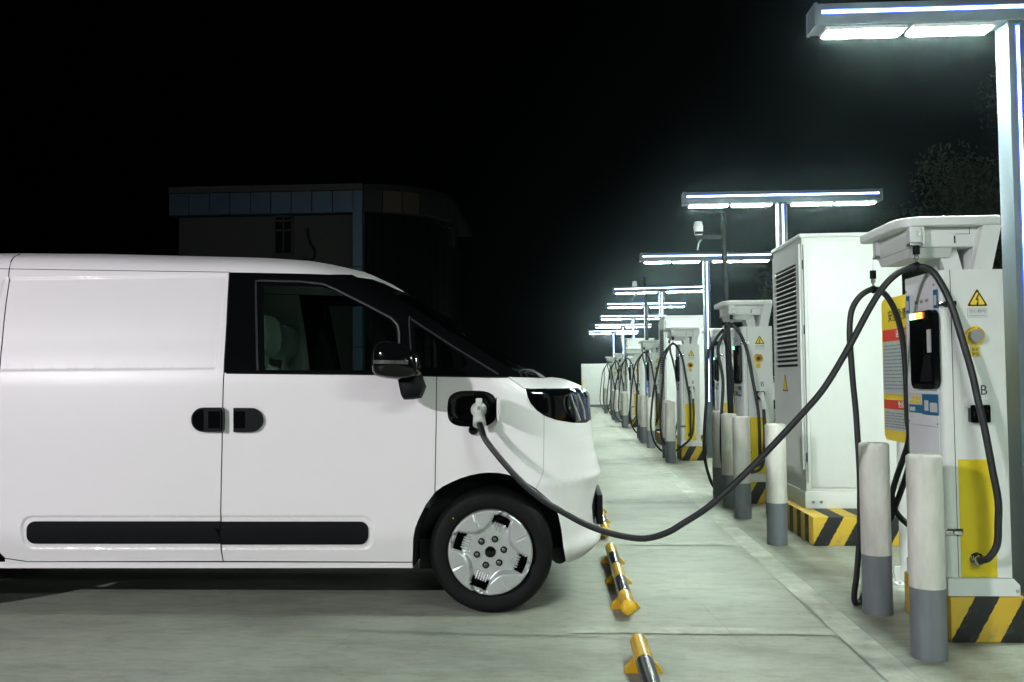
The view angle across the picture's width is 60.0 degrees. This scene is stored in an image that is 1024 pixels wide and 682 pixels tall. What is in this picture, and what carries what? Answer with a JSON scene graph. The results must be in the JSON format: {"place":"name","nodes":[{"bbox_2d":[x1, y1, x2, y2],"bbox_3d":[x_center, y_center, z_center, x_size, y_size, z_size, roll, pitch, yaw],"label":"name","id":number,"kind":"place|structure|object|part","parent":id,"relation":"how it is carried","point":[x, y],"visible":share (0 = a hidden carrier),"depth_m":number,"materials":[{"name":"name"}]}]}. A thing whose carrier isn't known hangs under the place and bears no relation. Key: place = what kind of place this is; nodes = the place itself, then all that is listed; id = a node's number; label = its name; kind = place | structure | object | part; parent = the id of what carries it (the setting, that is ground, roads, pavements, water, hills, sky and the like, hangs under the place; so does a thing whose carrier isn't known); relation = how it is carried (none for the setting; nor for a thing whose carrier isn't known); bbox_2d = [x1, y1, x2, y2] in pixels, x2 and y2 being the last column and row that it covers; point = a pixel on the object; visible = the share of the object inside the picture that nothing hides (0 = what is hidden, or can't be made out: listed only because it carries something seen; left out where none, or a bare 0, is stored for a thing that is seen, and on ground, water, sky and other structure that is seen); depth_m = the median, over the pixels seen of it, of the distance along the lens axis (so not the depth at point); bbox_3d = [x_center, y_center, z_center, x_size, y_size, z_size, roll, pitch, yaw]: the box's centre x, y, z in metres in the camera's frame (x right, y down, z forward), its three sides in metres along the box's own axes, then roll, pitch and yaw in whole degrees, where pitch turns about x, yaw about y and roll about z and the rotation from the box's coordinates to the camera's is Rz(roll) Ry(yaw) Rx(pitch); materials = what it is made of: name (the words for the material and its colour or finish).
{"place":"outdoors","nodes":[
{"label":"outdoors","id":0,"kind":"place"},
{"bbox_2d":[168,183,471,369],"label":"building","id":1,"kind":"structure","parent":0,"point":[402,237],"depth_m":26.90,"materials":[{"name":"grey metal"}]},
{"bbox_2d":[274,215,293,254],"bbox_3d":[-6.919,-3.208,26.881,0.586,1.191,0.075,-1,-2,3],"label":"window","id":2,"kind":"structure","parent":1,"relation":"in","point":[283,224],"depth_m":26.86,"materials":[{"name":"black glass"}]},
{"bbox_2d":[275,257,306,260],"bbox_3d":[-6.629,-2.148,26.667,0.900,0.680,0.370,-1,-2,3],"label":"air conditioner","id":3,"kind":"object","parent":1,"relation":"attached to","point":[299,258],"visible":0.12,"depth_m":26.50,"materials":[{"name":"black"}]},
{"bbox_2d":[0,0,1001,386],"label":"sky","id":4,"kind":"structure","parent":0,"point":[568,137],"materials":[{"name":"black"}]},
{"bbox_2d":[0,387,1023,681],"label":"ground","id":5,"kind":"structure","parent":0,"point":[416,623],"depth_m":4.54,"materials":[{"name":"concrete"}]},
{"bbox_2d":[0,253,602,612],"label":"white van","id":6,"kind":"object","parent":5,"relation":"on","point":[162,411],"visible":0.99,"depth_m":4.75,"materials":[{"name":"white paint"}]},
{"bbox_3d":[-2.188,0.386,4.849,1.328,1.615,0.231,-1,-2,3],"label":"sliding door","id":7,"kind":"part","parent":6,"relation":"part of","materials":[{"name":"white paint"}]},
{"bbox_3d":[-2.113,0.450,6.357,1.314,1.615,0.196,-1,-2,3],"label":"sliding door","id":8,"kind":"part","parent":6,"relation":"part of","materials":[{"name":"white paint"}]},
{"bbox_3d":[-0.976,0.669,4.711,1.167,1.010,0.082,-1,-2,3],"label":"front door","id":9,"kind":"part","parent":6,"relation":"part of","materials":[{"name":"white paint"}]},
{"bbox_2d":[581,363,611,406],"bbox_3d":[3.795,1.921,38.650,1.554,1.860,0.910,-1,-2,3],"label":"equipment box","id":10,"kind":"object","parent":5,"relation":"on","point":[591,375],"visible":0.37,"depth_m":38.22,"materials":[{"name":"grey paint"}]},
{"bbox_2d":[600,508,610,536],"bbox_3d":[0.757,1.497,7.544,0.156,0.100,1.644,-1,-2,3],"label":"wheel stop","id":11,"kind":"object","parent":5,"relation":"on","point":[606,521],"visible":0.22,"depth_m":6.97,"materials":[{"name":"yellow"}]},
{"bbox_2d":[604,388,607,412],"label":"bollard","id":12,"kind":"object","parent":5,"relation":"on","point":[605,404],"visible":0.81,"depth_m":31.02,"materials":[{"name":"grey paint"}]},
{"bbox_2d":[588,330,638,356],"bbox_3d":[4.110,1.141,35.785,2.044,3.170,0.202,-1,-2,3],"label":"station lamp","id":13,"kind":"object","parent":5,"relation":"on","point":[613,332],"visible":0.62,"depth_m":35.78,"materials":[{"name":"white metal"}]},
{"bbox_2d":[612,390,616,419],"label":"bollard","id":14,"kind":"object","parent":5,"relation":"on","point":[613,416],"visible":0.51,"depth_m":25.87,"materials":[{"name":"grey paint"}]},
{"bbox_2d":[615,390,619,422],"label":"bollard","id":15,"kind":"object","parent":5,"relation":"on","point":[616,406],"visible":0.57,"depth_m":24.61,"materials":[{"name":"grey paint"}]},
{"bbox_2d":[601,542,639,615],"bbox_3d":[0.636,1.403,5.309,0.156,0.100,1.644,-1,-2,3],"label":"wheel stop","id":16,"kind":"object","parent":5,"relation":"on","point":[625,602],"visible":1,"depth_m":5.01,"materials":[{"name":"yellow"}]},
{"bbox_2d":[594,323,651,352],"bbox_3d":[3.957,0.958,31.491,2.044,3.170,0.202,-1,-2,3],"label":"station lamp","id":17,"kind":"object","parent":5,"relation":"on","point":[619,325],"visible":0.65,"depth_m":31.48,"materials":[{"name":"white metal"}]},
{"bbox_2d":[622,392,627,427],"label":"bollard","id":18,"kind":"object","parent":5,"relation":"on","point":[624,409],"visible":1,"depth_m":21.96,"materials":[{"name":"grey paint"}]},
{"bbox_2d":[599,314,666,337],"bbox_3d":[3.719,0.773,27.101,2.044,3.170,0.202,-1,-2,3],"label":"station lamp","id":19,"kind":"object","parent":5,"relation":"on","point":[632,317],"visible":0.61,"depth_m":27.09,"materials":[{"name":"white metal"}]},
{"bbox_2d":[630,419,636,426],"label":"concrete plinth","id":20,"kind":"structure","parent":5,"relation":"on","point":[634,423],"depth_m":22.20,"materials":[{"name":"paint"}]},
{"bbox_2d":[623,348,642,418],"bbox_3d":[3.083,1.067,22.483,0.486,1.773,0.756,-1,-2,3],"label":"charger","id":21,"kind":"object","parent":20,"relation":"on","point":[633,352],"visible":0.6,"depth_m":22.26,"materials":[{"name":"metal"}]},
{"bbox_2d":[613,356,628,422],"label":"charging cable","id":22,"kind":"object","parent":21,"relation":"hanging from","point":[615,390],"visible":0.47,"depth_m":22.77,"materials":[{"name":"black rubber"}]},
{"bbox_2d":[618,354,638,423],"bbox_3d":[2.934,1.193,22.233,0.557,1.768,0.176,-2,-3,27],"label":"charging cable","id":23,"kind":"object","parent":21,"relation":"hanging from","point":[620,384],"visible":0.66,"depth_m":22.28,"materials":[{"name":"black rubber"}]},
{"bbox_2d":[637,395,638,437],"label":"bollard","id":24,"kind":"object","parent":5,"relation":"on","point":[637,416],"visible":0.25,"depth_m":18.18,"materials":[{"name":"grey paint"}]},
{"bbox_2d":[632,277,648,361],"bbox_3d":[2.868,0.314,19.477,0.358,3.455,0.140,-2,-3,3],"label":"camera pole","id":25,"kind":"object","parent":5,"relation":"on","point":[634,283],"visible":0.34,"depth_m":19.49,"materials":[{"name":"black metal"}]},
{"bbox_2d":[638,395,644,440],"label":"bollard","id":26,"kind":"object","parent":5,"relation":"on","point":[639,438],"visible":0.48,"depth_m":17.46,"materials":[{"name":"grey paint"}]},
{"bbox_2d":[624,633,662,681],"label":"wheel stop","id":27,"kind":"object","parent":5,"relation":"on","point":[644,664],"visible":1,"depth_m":3.67,"materials":[{"name":"yellow"}]},
{"bbox_2d":[640,396,647,442],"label":"bollard","id":28,"kind":"object","parent":5,"relation":"on","point":[643,428],"visible":0.88,"depth_m":16.78,"materials":[{"name":"grey paint"}]},
{"bbox_2d":[606,301,686,395],"bbox_3d":[3.436,0.583,22.614,2.044,3.170,0.202,-1,-2,3],"label":"station lamp","id":29,"kind":"object","parent":5,"relation":"on","point":[641,304],"visible":0.64,"depth_m":22.61,"materials":[{"name":"white metal"}]},
{"bbox_2d":[646,397,655,447],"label":"bollard","id":30,"kind":"object","parent":5,"relation":"on","point":[650,443],"visible":0.86,"depth_m":15.55,"materials":[{"name":"grey paint"}]},
{"bbox_2d":[612,284,710,317],"bbox_3d":[3.187,0.417,18.675,2.044,3.170,0.202,-2,-3,3],"label":"station lamp","id":31,"kind":"object","parent":5,"relation":"on","point":[661,290],"visible":0.54,"depth_m":18.67,"materials":[{"name":"white metal"}]},
{"bbox_2d":[662,400,670,457],"bbox_3d":[2.388,1.353,13.686,0.150,0.886,0.150,1,-3,-34],"label":"bollard","id":32,"kind":"object","parent":5,"relation":"on","point":[663,430],"visible":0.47,"depth_m":13.64,"materials":[{"name":"grey paint"}]},
{"bbox_2d":[665,401,675,462],"bbox_3d":[2.313,1.323,12.960,0.150,0.886,0.150,1,-3,-27],"label":"bollard","id":33,"kind":"object","parent":5,"relation":"on","point":[670,435],"visible":1,"depth_m":12.90,"materials":[{"name":"grey paint"}]},
{"bbox_2d":[656,431,705,447],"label":"concrete plinth","id":34,"kind":"structure","parent":5,"relation":"on","point":[658,439],"depth_m":16.40,"materials":[{"name":"paint"}]},
{"bbox_2d":[658,315,704,434],"bbox_3d":[3.161,0.625,16.404,0.800,2.140,0.933,-1,-2,3],"label":"power cabinet","id":35,"kind":"object","parent":34,"relation":"on","point":[669,389],"visible":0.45,"depth_m":15.97,"materials":[{"name":"metal"}]},
{"bbox_3d":[2.781,0.519,16.431,0.016,1.760,0.860,-1,-2,3],"label":"louvred door","id":36,"kind":"part","parent":35,"relation":"part of","materials":[{"name":"white metal"}]},
{"bbox_2d":[677,444,706,460],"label":"concrete plinth","id":37,"kind":"structure","parent":5,"relation":"on","point":[689,453],"depth_m":13.14,"materials":[{"name":"paint"}]},
{"bbox_2d":[664,327,701,445],"bbox_3d":[2.592,0.684,13.425,0.486,1.773,0.756,-1,-2,3],"label":"charger","id":38,"kind":"object","parent":37,"relation":"on","point":[689,348],"visible":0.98,"depth_m":13.20,"materials":[{"name":"metal"}]},
{"bbox_2d":[650,340,676,451],"bbox_3d":[2.383,0.845,13.736,0.519,1.791,0.110,0,-2,-6],"label":"charging cable","id":39,"kind":"object","parent":38,"relation":"hanging from","point":[652,399],"visible":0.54,"depth_m":13.72,"materials":[{"name":"black rubber"}]},
{"bbox_2d":[659,337,694,450],"bbox_3d":[2.454,0.782,13.170,0.534,1.713,0.170,-2,-3,29],"label":"charging cable","id":40,"kind":"object","parent":38,"relation":"hanging from","point":[692,419],"visible":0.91,"depth_m":13.15,"materials":[{"name":"black rubber"}]},
{"bbox_2d":[639,251,772,457],"bbox_3d":[3.037,0.209,13.780,2.044,3.170,0.202,-1,-2,3],"label":"station lamp","id":41,"kind":"object","parent":5,"relation":"on","point":[706,258],"visible":0.76,"depth_m":13.75,"materials":[{"name":"white metal"}]},
{"bbox_2d":[693,213,733,413],"bbox_3d":[2.378,0.078,10.342,0.418,3.155,0.140,-2,-3,3],"label":"camera pole","id":42,"kind":"object","parent":5,"relation":"on","point":[698,229],"visible":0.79,"depth_m":10.35,"materials":[{"name":"grey metal"}]},
{"bbox_2d":[711,411,725,496],"bbox_3d":[2.142,1.161,9.157,0.150,0.886,0.150,0,-3,-19],"label":"bollard","id":43,"kind":"object","parent":5,"relation":"on","point":[717,475],"visible":0.69,"depth_m":9.10,"materials":[{"name":"grey paint"}]},
{"bbox_2d":[721,413,736,507],"bbox_3d":[2.068,1.131,8.430,0.150,0.886,0.150,0,-3,-12],"label":"bollard","id":44,"kind":"object","parent":5,"relation":"on","point":[727,451],"visible":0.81,"depth_m":8.37,"materials":[{"name":"grey paint"}]},
{"bbox_2d":[555,409,923,681],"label":"ground joints","id":45,"kind":"object","parent":5,"relation":"on","point":[783,585],"visible":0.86,"depth_m":4.32,"materials":[{"name":"grey concrete"}]},
{"bbox_2d":[732,416,751,518],"bbox_3d":[2.018,1.104,7.788,0.150,0.886,0.150,0,-3,-18],"label":"bollard","id":46,"kind":"object","parent":5,"relation":"on","point":[741,462],"visible":0.83,"depth_m":7.73,"materials":[{"name":"white metal"}]},
{"bbox_2d":[567,407,922,681],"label":"road markings","id":47,"kind":"object","parent":5,"relation":"on","point":[884,662],"visible":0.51,"depth_m":4.59,"materials":[{"name":"paint"}]},
{"bbox_2d":[751,482,765,503],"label":"concrete plinth","id":48,"kind":"structure","parent":5,"relation":"on","point":[758,493],"depth_m":8.61,"materials":[{"name":"paint"}]},
{"bbox_2d":[714,300,773,481],"bbox_3d":[2.346,0.492,8.895,0.486,1.773,0.756,-1,-2,3],"label":"charger","id":49,"kind":"object","parent":48,"relation":"on","point":[753,316],"visible":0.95,"depth_m":8.68,"materials":[{"name":"metal"}]},
{"bbox_2d":[702,321,734,487],"bbox_3d":[2.180,0.653,9.212,0.434,1.791,0.110,0,-2,-6],"label":"charging cable","id":50,"kind":"object","parent":49,"relation":"hanging from","point":[707,392],"visible":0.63,"depth_m":9.19,"materials":[{"name":"black rubber"}]},
{"bbox_2d":[717,315,765,473],"bbox_3d":[2.233,0.564,8.628,0.479,1.663,0.160,-2,-3,32],"label":"charging cable","id":51,"kind":"object","parent":49,"relation":"hanging from","point":[762,464],"visible":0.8,"depth_m":8.62,"materials":[{"name":"black rubber"}]},
{"bbox_2d":[765,423,787,545],"bbox_3d":[1.951,1.052,6.551,0.150,0.886,0.150,0,-2,-11],"label":"bollard","id":52,"kind":"object","parent":5,"relation":"on","point":[776,495],"visible":1,"depth_m":6.49,"materials":[{"name":"white metal"}]},
{"bbox_2d":[681,188,882,246],"bbox_3d":[2.831,0.016,9.239,2.044,3.170,0.202,-1,-2,3],"label":"station lamp","id":53,"kind":"object","parent":5,"relation":"on","point":[781,199],"visible":0.65,"depth_m":9.23,"materials":[{"name":"white metal"}]},
{"bbox_2d":[745,232,828,382],"bbox_3d":[5.848,-0.117,17.320,2.580,4.137,3.332,-1,-2,3],"label":"tree","id":54,"kind":"object","parent":5,"relation":"on","point":[766,290],"visible":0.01,"depth_m":17.27,"materials":[{"name":"green plant"}]},
{"bbox_2d":[765,492,898,545],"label":"concrete plinth","id":55,"kind":"structure","parent":5,"relation":"on","point":[825,526],"depth_m":6.44,"materials":[{"name":"paint"}]},
{"bbox_2d":[771,232,901,507],"bbox_3d":[2.670,0.242,7.345,0.800,2.140,0.933,-1,-2,3],"label":"power cabinet","id":56,"kind":"object","parent":55,"relation":"on","point":[821,281],"visible":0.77,"depth_m":6.91,"materials":[{"name":"white metal"}]},
{"bbox_3d":[2.290,0.136,7.373,0.016,1.760,0.860,-1,-2,3],"label":"louvred door","id":57,"kind":"part","parent":56,"relation":"part of","materials":[{"name":"white metal"}]},
{"bbox_2d":[858,442,893,616],"bbox_3d":[1.897,0.970,4.627,0.150,0.886,0.150,0,-2,-4],"label":"bollard","id":58,"kind":"object","parent":5,"relation":"on","point":[875,528],"visible":1,"depth_m":4.57,"materials":[{"name":"white metal"}]},
{"bbox_2d":[881,294,907,586],"bbox_3d":[2.326,0.581,5.142,0.170,1.700,0.660,-1,-2,3],"label":"notice board","id":59,"kind":"object","parent":5,"relation":"on","point":[894,426],"visible":0.41,"depth_m":5.27,"materials":[{"name":"yellow"}]},
{"bbox_2d":[806,0,1023,592],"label":"station lamp","id":60,"kind":"object","parent":5,"relation":"on","point":[1003,20],"visible":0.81,"depth_m":4.57,"materials":[{"name":"grey metal"}]},
{"bbox_2d":[905,453,947,661],"bbox_3d":[1.822,0.939,3.901,0.150,0.886,0.150,-1,-2,3],"label":"bollard","id":61,"kind":"object","parent":5,"relation":"on","point":[926,559],"visible":1,"depth_m":3.84,"materials":[{"name":"white metal"}]},
{"bbox_2d":[869,139,1001,294],"bbox_3d":[7.771,-0.796,15.316,3.458,5.272,3.558,2,-3,-42],"label":"tree","id":62,"kind":"object","parent":5,"relation":"on","point":[975,184],"visible":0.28,"depth_m":14.93,"materials":[{"name":"green plant"}]},
{"bbox_2d":[904,571,1023,642],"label":"concrete plinth","id":63,"kind":"structure","parent":5,"relation":"on","point":[994,619],"depth_m":4.08,"materials":[{"name":"paint"}]},
{"bbox_2d":[860,215,1020,595],"bbox_3d":[2.103,0.303,4.415,0.486,1.773,0.658,-1,-2,3],"label":"charger","id":64,"kind":"object","parent":63,"relation":"on","point":[957,253],"visible":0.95,"depth_m":4.15,"materials":[{"name":"white metal"}]},
{"bbox_2d":[471,245,1002,563],"bbox_3d":[0.986,0.297,4.312,2.495,1.482,0.220,-1,-3,12],"label":"charging cable","id":65,"kind":"object","parent":64,"relation":"hanging from","point":[478,409],"visible":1,"depth_m":4.21,"materials":[{"name":"black rubber"}]},
{"bbox_2d":[847,260,909,605],"bbox_3d":[2.013,0.499,4.776,0.432,1.858,0.203,-1,-2,3],"label":"charging cable","id":66,"kind":"object","parent":64,"relation":"hanging from","point":[896,500],"visible":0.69,"depth_m":4.74,"materials":[{"name":"black rubber"}]},
{"bbox_2d":[930,70,1001,267],"bbox_3d":[9.853,-1.946,15.587,4.277,7.545,4.060,0,-2,-10],"label":"tree","id":67,"kind":"object","parent":5,"relation":"on","point":[991,105],"visible":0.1,"depth_m":16.02,"materials":[{"name":"green plant"}]},
{"bbox_3d":[2.960,1.869,17.943,0.375,0.210,0.560,-1,-2,3],"label":"concrete plinth","id":68,"kind":"object","parent":5,"relation":"on","visible":0},
{"bbox_2d":[638,340,659,428],"bbox_3d":[2.838,0.876,17.954,0.486,1.773,0.756,-1,-2,3],"label":"charger","id":69,"kind":"object","parent":68,"relation":"on","point":[652,345],"visible":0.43,"depth_m":17.75,"materials":[{"name":"metal"}]},
{"bbox_2d":[629,350,645,433],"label":"charging cable","id":70,"kind":"object","parent":69,"relation":"hanging from","point":[632,387],"visible":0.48,"depth_m":18.24,"materials":[{"name":"black rubber"}]},
{"bbox_2d":[635,347,659,425],"bbox_3d":[2.714,0.989,17.692,0.504,1.745,0.163,-2,-3,31],"label":"charging cable","id":71,"kind":"object","parent":69,"relation":"hanging from","point":[657,407],"visible":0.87,"depth_m":17.70,"materials":[{"name":"black rubber"}]},
{"bbox_3d":[3.452,2.252,27.002,0.375,0.210,0.560,-1,-2,3],"label":"concrete plinth","id":72,"kind":"object","parent":5,"relation":"on","visible":0},
{"bbox_2d":[612,353,624,410],"bbox_3d":[3.329,1.259,27.013,0.486,1.773,0.756,-1,-2,3],"label":"charger","id":73,"kind":"object","parent":72,"relation":"on","point":[618,356],"visible":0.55,"depth_m":26.81,"materials":[{"name":"metal"}]},
{"bbox_2d":[606,362,616,414],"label":"charging cable","id":74,"kind":"object","parent":73,"relation":"hanging from","point":[607,387],"visible":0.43,"depth_m":27.30,"materials":[{"name":"black rubber"}]},
{"bbox_2d":[610,358,623,411],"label":"charging cable","id":75,"kind":"object","parent":73,"relation":"hanging from","point":[611,380],"visible":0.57,"depth_m":26.82,"materials":[{"name":"black rubber"}]},
{"bbox_3d":[3.697,2.444,31.531,0.375,0.210,0.560,-1,-2,3],"label":"concrete plinth","id":76,"kind":"object","parent":5,"relation":"on","visible":0},
{"bbox_2d":[605,357,618,406],"bbox_3d":[3.575,1.451,31.542,0.486,1.773,0.756,-1,-2,3],"label":"charger","id":77,"kind":"object","parent":76,"relation":"on","point":[612,360],"visible":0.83,"depth_m":31.33,"materials":[{"name":"metal"}]},
{"bbox_2d":[600,362,609,409],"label":"charging cable","id":78,"kind":"object","parent":77,"relation":"hanging from","point":[600,387],"visible":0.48,"depth_m":31.83,"materials":[{"name":"black rubber"}]},
{"bbox_2d":[603,361,614,409],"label":"charging cable","id":79,"kind":"object","parent":77,"relation":"hanging from","point":[604,381],"visible":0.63,"depth_m":31.34,"materials":[{"name":"black rubber"}]},
{"bbox_2d":[624,338,653,411],"bbox_3d":[3.652,1.008,25.462,0.800,2.140,0.933,-1,-2,3],"label":"power cabinet","id":80,"kind":"object","parent":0,"point":[630,342],"visible":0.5,"depth_m":25.05,"materials":[{"name":"metal"}]},
{"bbox_3d":[3.272,0.903,25.490,0.016,1.760,0.860,-1,-2,3],"label":"louvred door","id":81,"kind":"part","parent":80,"relation":"part of","materials":[{"name":"white metal"}]},
{"bbox_2d":[702,328,734,413],"bbox_3d":[3.272,0.697,13.867,0.486,1.773,0.658,-1,-2,3],"label":"charger","id":82,"kind":"object","parent":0,"point":[714,332],"visible":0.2,"depth_m":13.64,"materials":[{"name":"metal"}]},
{"bbox_2d":[773,374,775,422],"bbox_3d":[7.635,0.996,19.759,5.186,2.037,2.032,-1,-2,3],"label":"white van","id":83,"kind":"object","parent":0,"point":[774,397],"visible":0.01,"depth_m":18.86,"materials":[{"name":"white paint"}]}
]}

